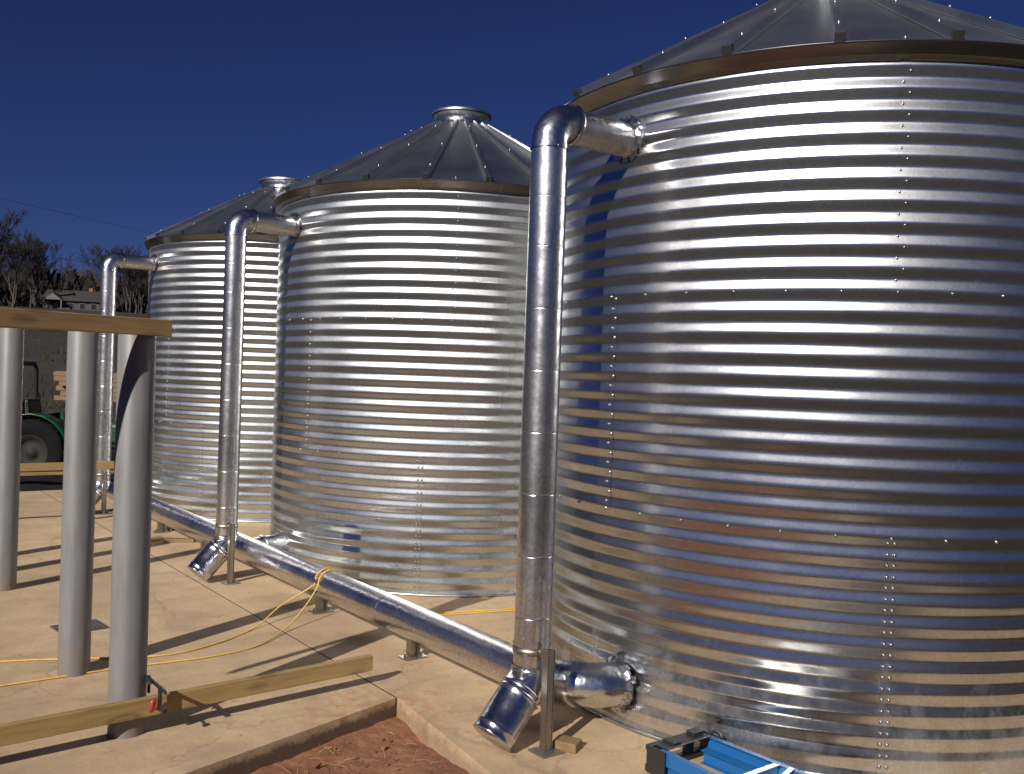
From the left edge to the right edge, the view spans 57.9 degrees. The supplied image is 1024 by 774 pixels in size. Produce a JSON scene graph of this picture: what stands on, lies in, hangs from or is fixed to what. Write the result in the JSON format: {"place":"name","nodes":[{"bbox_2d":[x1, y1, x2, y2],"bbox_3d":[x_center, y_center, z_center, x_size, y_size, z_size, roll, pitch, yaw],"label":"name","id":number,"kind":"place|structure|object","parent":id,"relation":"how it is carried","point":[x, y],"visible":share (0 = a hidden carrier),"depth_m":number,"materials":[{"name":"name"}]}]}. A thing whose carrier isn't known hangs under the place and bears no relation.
{"place":"outdoors","nodes":[
{"label":"outdoors","id":0,"kind":"place"},
{"bbox_2d":[0,306,147,417],"bbox_3d":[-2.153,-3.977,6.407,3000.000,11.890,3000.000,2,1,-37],"label":"ground","id":1,"kind":"structure","parent":0,"point":[55,346],"depth_m":59.46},
{"bbox_2d":[0,248,21,280],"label":"bare tree","id":2,"kind":"object","parent":1,"relation":"on","point":[6,266],"visible":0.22,"depth_m":124.75,"materials":[{"name":"brown plant"}]},
{"bbox_2d":[0,207,27,273],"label":"bare tree","id":3,"kind":"object","parent":1,"relation":"on","point":[3,238],"visible":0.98,"depth_m":87.95,"materials":[{"name":"brown plant"}]},
{"bbox_2d":[2,273,26,306],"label":"bare tree","id":4,"kind":"object","parent":1,"relation":"on","point":[19,290],"visible":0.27,"depth_m":148.25,"materials":[{"name":"brown plant"}]},
{"bbox_2d":[0,269,28,298],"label":"bare tree","id":5,"kind":"object","parent":1,"relation":"on","point":[6,283],"visible":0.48,"depth_m":146.22,"materials":[{"name":"brown plant"}]},
{"bbox_2d":[0,231,45,307],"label":"bare tree","id":6,"kind":"object","parent":1,"relation":"on","point":[19,245],"visible":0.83,"depth_m":104.90,"materials":[{"name":"brown plant"}]},
{"bbox_2d":[17,259,49,301],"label":"bare tree","id":7,"kind":"object","parent":1,"relation":"on","point":[26,274],"visible":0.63,"depth_m":131.12,"materials":[{"name":"brown plant"}]},
{"bbox_2d":[21,255,49,306],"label":"bare tree","id":8,"kind":"object","parent":1,"relation":"on","point":[38,278],"visible":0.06,"depth_m":148.05,"materials":[{"name":"brown plant"}]},
{"bbox_2d":[14,228,62,306],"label":"bare tree","id":9,"kind":"object","parent":1,"relation":"on","point":[36,290],"visible":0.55,"depth_m":130.03,"materials":[{"name":"brown plant"}]},
{"bbox_2d":[19,253,58,306],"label":"bare tree","id":10,"kind":"object","parent":1,"relation":"on","point":[31,293],"visible":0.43,"depth_m":132.03,"materials":[{"name":"brown plant"}]},
{"bbox_2d":[3,327,117,418],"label":"dead weeds","id":11,"kind":"object","parent":1,"relation":"on","point":[48,384],"visible":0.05,"depth_m":48.33,"materials":[{"name":"brown plant"}]},
{"bbox_2d":[20,469,113,491],"bbox_3d":[-6.537,1.390,14.390,6.000,0.328,1.700,2,1,-37],"label":"plastic sheeting","id":12,"kind":"object","parent":1,"relation":"on","point":[41,483],"visible":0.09,"depth_m":13.50,"materials":[{"name":"black plastic"}]},
{"bbox_2d":[20,470,113,475],"bbox_3d":[-6.692,1.256,13.447,4.200,0.040,0.090,2,0,-39],"label":"wooden board","id":13,"kind":"object","parent":12,"relation":"on","point":[40,473],"visible":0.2,"depth_m":13.32,"materials":[{"name":"brown wood"}]},
{"bbox_2d":[20,361,115,471],"bbox_3d":[-6.669,0.618,15.199,3.696,1.983,1.344,2,0,0],"label":"tractor","id":14,"kind":"object","parent":1,"relation":"on","point":[42,437],"visible":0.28,"depth_m":14.62,"materials":[{"name":"green metal"}]},
{"bbox_2d":[40,288,99,310],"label":"farm house","id":15,"kind":"structure","parent":1,"relation":"on","point":[89,300],"depth_m":147.50,"materials":[{"name":"grey"}]},
{"bbox_2d":[68,303,73,308],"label":"window","id":16,"kind":"structure","parent":15,"relation":"in","point":[70,305],"depth_m":147.14,"materials":[{"name":"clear glass"}]},
{"bbox_2d":[79,303,84,309],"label":"window","id":17,"kind":"structure","parent":15,"relation":"in","point":[81,305],"depth_m":147.43,"materials":[{"name":"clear glass"}]},
{"bbox_2d":[90,304,96,309],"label":"window","id":18,"kind":"structure","parent":15,"relation":"in","point":[93,306],"depth_m":147.72,"materials":[{"name":"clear glass"}]},
{"bbox_2d":[0,265,147,313],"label":"ridge thicket","id":19,"kind":"object","parent":1,"relation":"on","point":[120,306],"visible":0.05,"depth_m":155.80,"materials":[{"name":"brown plant"}]},
{"bbox_2d":[0,251,147,313],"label":"woodland","id":20,"kind":"object","parent":1,"relation":"on","point":[25,300],"visible":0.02,"depth_m":157.32,"materials":[{"name":"brown plant"}]},
{"bbox_2d":[67,266,90,287],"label":"bare tree","id":21,"kind":"object","parent":1,"relation":"on","point":[81,277],"visible":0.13,"depth_m":179.84,"materials":[{"name":"brown plant"}]},
{"bbox_2d":[74,269,100,290],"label":"bare tree","id":22,"kind":"object","parent":1,"relation":"on","point":[82,281],"visible":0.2,"depth_m":160.99,"materials":[{"name":"brown plant"}]},
{"bbox_2d":[76,242,138,293],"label":"bare tree","id":23,"kind":"object","parent":1,"relation":"on","point":[99,254],"visible":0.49,"depth_m":123.54,"materials":[{"name":"brown plant"}]},
{"bbox_2d":[117,277,132,312],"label":"bare tree","id":24,"kind":"object","parent":1,"relation":"on","point":[122,292],"visible":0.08,"depth_m":160.62,"materials":[{"name":"brown plant"}]},
{"bbox_2d":[118,269,134,312],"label":"bare tree","id":25,"kind":"object","parent":1,"relation":"on","point":[129,298],"visible":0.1,"depth_m":142.51,"materials":[{"name":"brown plant"}]},
{"bbox_2d":[119,245,144,312],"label":"bare tree","id":26,"kind":"object","parent":1,"relation":"on","point":[127,301],"visible":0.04,"depth_m":145.35,"materials":[{"name":"brown plant"}]},
{"bbox_2d":[121,268,148,313],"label":"bare tree","id":27,"kind":"object","parent":1,"relation":"on","point":[137,286],"visible":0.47,"depth_m":129.43,"materials":[{"name":"brown plant"}]},
{"bbox_2d":[123,275,148,296],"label":"bare tree","id":28,"kind":"object","parent":1,"relation":"on","point":[141,288],"visible":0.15,"depth_m":121.23,"materials":[{"name":"brown plant"}]},
{"bbox_2d":[128,271,148,313],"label":"bare tree","id":29,"kind":"object","parent":1,"relation":"on","point":[141,301],"visible":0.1,"depth_m":149.32,"materials":[{"name":"brown plant"}]},
{"bbox_2d":[134,270,148,294],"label":"bare tree","id":30,"kind":"object","parent":1,"relation":"on","point":[143,277],"visible":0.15,"depth_m":127.95,"materials":[{"name":"brown plant"}]},
{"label":"utility pole","id":31,"kind":"object","parent":1,"relation":"on","visible":0},
{"bbox_2d":[0,247,145,272],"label":"power line","id":32,"kind":"object","parent":31,"relation":"attached to","point":[62,258],"visible":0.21,"depth_m":80.05,"materials":[{"name":"metal"}]},
{"bbox_2d":[1,198,151,232],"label":"power line","id":33,"kind":"object","parent":31,"relation":"attached to","point":[74,215],"visible":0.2,"depth_m":81.24,"materials":[{"name":"metal"}]},
{"bbox_2d":[0,491,395,773],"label":"front slab","id":34,"kind":"structure","parent":0,"point":[243,735],"depth_m":5.20,"materials":[{"name":"concrete"}]},
{"bbox_2d":[0,328,24,590],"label":"plastic post","id":35,"kind":"object","parent":34,"relation":"on","point":[11,362],"visible":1,"depth_m":7.14,"materials":[{"name":"grey plastic"}]},
{"bbox_2d":[57,331,100,676],"bbox_3d":[-2.483,0.653,5.308,0.172,1.975,0.172,2,1,-37],"label":"plastic post","id":36,"kind":"object","parent":34,"relation":"on","point":[78,502],"visible":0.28,"depth_m":5.24,"materials":[{"name":"grey plastic"}]},
{"bbox_2d":[50,619,109,631],"bbox_3d":[-2.908,1.611,6.227,0.300,0.012,0.260,2,1,-43],"label":"floor grate","id":37,"kind":"object","parent":34,"relation":"on","point":[97,624],"visible":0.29,"depth_m":6.23,"materials":[{"name":"metal"}]},
{"bbox_2d":[107,334,155,738],"bbox_3d":[-1.834,0.698,4.467,0.172,1.945,0.172,1,1,-37],"label":"plastic post","id":38,"kind":"object","parent":34,"relation":"on","point":[132,500],"visible":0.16,"depth_m":4.39,"materials":[{"name":"grey plastic"}]},
{"bbox_2d":[0,307,171,336],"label":"wooden board","id":39,"kind":"object","parent":38,"relation":"attached to","point":[40,319],"visible":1,"depth_m":4.10,"materials":[{"name":"brown wood"}]},
{"bbox_2d":[0,654,372,746],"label":"wooden board","id":40,"kind":"object","parent":38,"relation":"attached to","point":[30,729],"visible":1,"depth_m":4.52,"materials":[{"name":"brown wood"}]},
{"bbox_2d":[144,675,167,712],"bbox_3d":[-1.734,1.456,4.448,0.086,0.194,0.281,2,1,-37],"label":"bar clamp","id":41,"kind":"object","parent":40,"relation":"attached to","point":[153,706],"visible":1,"depth_m":4.41,"materials":[{"name":"black metal"}]},
{"bbox_3d":[-4.870,1.184,10.513,0.038,0.660,0.089,2,1,-37],"label":"wooden stake","id":42,"kind":"object","parent":34,"relation":"on","visible":0},
{"bbox_2d":[20,461,113,470],"bbox_3d":[-6.014,0.856,9.568,3.600,0.085,0.038,2,1,-37],"label":"wooden board","id":43,"kind":"object","parent":42,"relation":"attached to","point":[56,466],"visible":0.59,"depth_m":10.24,"materials":[{"name":"brown wood"}]},
{"bbox_2d":[251,717,469,773],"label":"clay ground","id":44,"kind":"structure","parent":0,"point":[358,746],"depth_m":4.56,"materials":[{"name":"brown soil"}]},
{"bbox_2d":[266,732,437,773],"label":"dry straw","id":45,"kind":"object","parent":44,"relation":"on","point":[352,758],"visible":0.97,"depth_m":4.46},
{"bbox_2d":[248,737,460,773],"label":"clay clods","id":46,"kind":"object","parent":44,"relation":"on","point":[316,765],"visible":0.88,"depth_m":4.41,"materials":[{"name":"brown soil"}]},
{"bbox_2d":[43,490,723,773],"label":"tank slab","id":47,"kind":"structure","parent":0,"point":[442,701],"depth_m":5.49,"materials":[{"name":"beige concrete"}]},
{"bbox_2d":[95,252,157,514],"bbox_3d":[-4.759,-0.071,11.159,0.883,3.167,0.331,2,1,-37],"label":"overflow pipe","id":48,"kind":"object","parent":47,"relation":"on","point":[112,263],"visible":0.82,"depth_m":11.04,"materials":[{"name":"metal"}]},
{"bbox_2d":[151,536,164,542],"bbox_3d":[-3.690,1.548,9.305,0.100,0.035,0.400,2,1,32],"label":"wood offcut","id":49,"kind":"object","parent":47,"relation":"on","point":[157,539],"visible":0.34,"depth_m":9.38,"materials":[{"name":"brown wood"}]},
{"bbox_2d":[165,526,175,530],"bbox_3d":[-3.724,1.538,10.123,0.100,0.040,0.260,2,0,1],"label":"wood offcut","id":50,"kind":"object","parent":47,"relation":"on","point":[168,528],"visible":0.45,"depth_m":10.00,"materials":[{"name":"brown wood"}]},
{"bbox_2d":[163,538,194,542],"bbox_3d":[-3.383,1.558,9.414,0.300,0.035,0.090,2,0,-9],"label":"wood offcut","id":51,"kind":"object","parent":47,"relation":"on","point":[178,540],"visible":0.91,"depth_m":9.38,"materials":[{"name":"brown wood"}]},
{"bbox_2d":[42,491,396,716],"bbox_3d":[-3.584,1.673,8.959,0.012,0.198,9.725,2,1,-37],"label":"expansion joint","id":52,"kind":"object","parent":47,"relation":"in","point":[275,627],"visible":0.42,"depth_m":6.29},
{"bbox_2d":[144,176,302,522],"bbox_3d":[-3.089,-0.607,12.472,3.556,4.332,3.581,2,1,-37],"label":"water tank","id":53,"kind":"object","parent":47,"relation":"on","point":[186,286],"visible":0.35,"depth_m":10.86,"materials":[{"name":"metal"}]},
{"bbox_2d":[187,209,301,584],"bbox_3d":[-2.241,0.045,7.832,0.883,3.167,0.331,2,1,-37],"label":"overflow pipe","id":54,"kind":"object","parent":47,"relation":"on","point":[217,551],"visible":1,"depth_m":7.71,"materials":[{"name":"metal"}]},
{"bbox_2d":[0,567,514,686],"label":"extension cord","id":55,"kind":"object","parent":47,"relation":"on","point":[449,613],"visible":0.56,"depth_m":5.92,"materials":[{"name":"yellow rubber"}]},
{"bbox_2d":[107,483,635,713],"bbox_3d":[-2.117,1.434,8.050,0.551,0.391,8.733,2,1,-37],"label":"drain header","id":56,"kind":"object","parent":47,"relation":"on","point":[606,684],"visible":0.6,"depth_m":5.77,"materials":[{"name":"metal"}]},
{"bbox_2d":[270,106,530,596],"bbox_3d":[-0.570,-0.517,9.144,3.581,4.385,3.564,2,1,-37],"label":"water tank","id":57,"kind":"object","parent":47,"relation":"on","point":[400,335],"visible":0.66,"depth_m":7.53,"materials":[{"name":"metal"}]},
{"bbox_2d":[473,105,645,758],"bbox_3d":[0.259,0.160,4.566,0.883,3.167,0.331,2,1,-37],"label":"overflow pipe","id":58,"kind":"object","parent":47,"relation":"on","point":[526,685],"visible":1,"depth_m":4.45,"materials":[{"name":"metal"}]},
{"bbox_2d":[552,734,581,753],"bbox_3d":[0.267,1.722,4.466,0.120,0.045,0.090,2,1,24],"label":"wood block","id":59,"kind":"object","parent":47,"relation":"on","point":[568,744],"depth_m":4.44,"materials":[{"name":"beige wood"}]},
{"bbox_2d":[645,727,808,773],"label":"step ladder","id":60,"kind":"object","parent":47,"relation":"on","point":[718,753],"visible":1,"depth_m":4.22,"materials":[{"name":"metal"}]},
{"bbox_2d":[551,0,1023,773],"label":"water tank","id":61,"kind":"object","parent":47,"relation":"on","point":[789,520],"visible":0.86,"depth_m":4.28,"materials":[{"name":"metal"}]},
{"bbox_2d":[0,0,1023,284],"label":"sky","id":62,"kind":"structure","parent":0,"point":[152,116],"materials":[{"name":"blue"}]},
{"bbox_3d":[-7.013,-0.113,17.474,2.230,0.084,0.100,2,0,-2],"label":"lumber plank","id":63,"kind":"object","parent":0,"visible":0},
{"bbox_2d":[53,371,65,375],"bbox_3d":[-7.123,-0.207,17.475,2.978,0.084,0.100,2,0,-2],"label":"lumber plank","id":64,"kind":"object","parent":63,"relation":"on","point":[59,373],"visible":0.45,"depth_m":17.38,"materials":[{"name":"beige wood"}]},
{"bbox_3d":[-7.140,0.923,17.597,1.790,1.272,0.900,2,0,-2],"label":"sawhorse table","id":65,"kind":"object","parent":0,"visible":0},
{"bbox_2d":[54,395,115,401],"bbox_3d":[-7.180,0.243,17.252,2.624,0.084,0.100,2,0,-2],"label":"lumber plank","id":66,"kind":"object","parent":65,"relation":"on","point":[58,397],"visible":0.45,"depth_m":17.16,"materials":[{"name":"beige wood"}]},
{"bbox_2d":[60,391,115,396],"bbox_3d":[-7.128,0.155,17.253,2.512,0.084,0.100,2,0,-1],"label":"lumber plank","id":67,"kind":"object","parent":66,"relation":"on","point":[64,393],"visible":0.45,"depth_m":17.18,"materials":[{"name":"beige wood"}]},
{"bbox_3d":[-7.179,0.153,17.370,2.492,0.084,0.100,2,0,-3],"label":"lumber plank","id":68,"kind":"object","parent":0,"visible":0},
{"bbox_2d":[56,386,113,389],"bbox_3d":[-7.115,0.065,17.372,2.787,0.084,0.100,2,0,-3],"label":"lumber plank","id":69,"kind":"object","parent":68,"relation":"on","point":[60,387],"visible":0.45,"depth_m":17.26,"materials":[{"name":"beige wood"}]},
{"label":"lumber plank","id":70,"kind":"object","parent":69,"relation":"on","visible":0},
{"bbox_2d":[54,376,116,382],"bbox_3d":[-7.154,-0.117,17.370,2.777,0.084,0.100,2,0,-3],"label":"lumber plank","id":71,"kind":"object","parent":70,"relation":"on","point":[59,378],"visible":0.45,"depth_m":17.25,"materials":[{"name":"beige wood"}]},
{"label":"lumber plank","id":72,"kind":"object","parent":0,"visible":0},
{"bbox_2d":[59,381,116,387],"bbox_3d":[-7.126,-0.025,17.253,2.547,0.084,0.100,2,0,-3],"label":"lumber plank","id":73,"kind":"object","parent":72,"relation":"on","point":[62,383],"visible":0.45,"depth_m":17.14,"materials":[{"name":"beige wood"}]}
]}

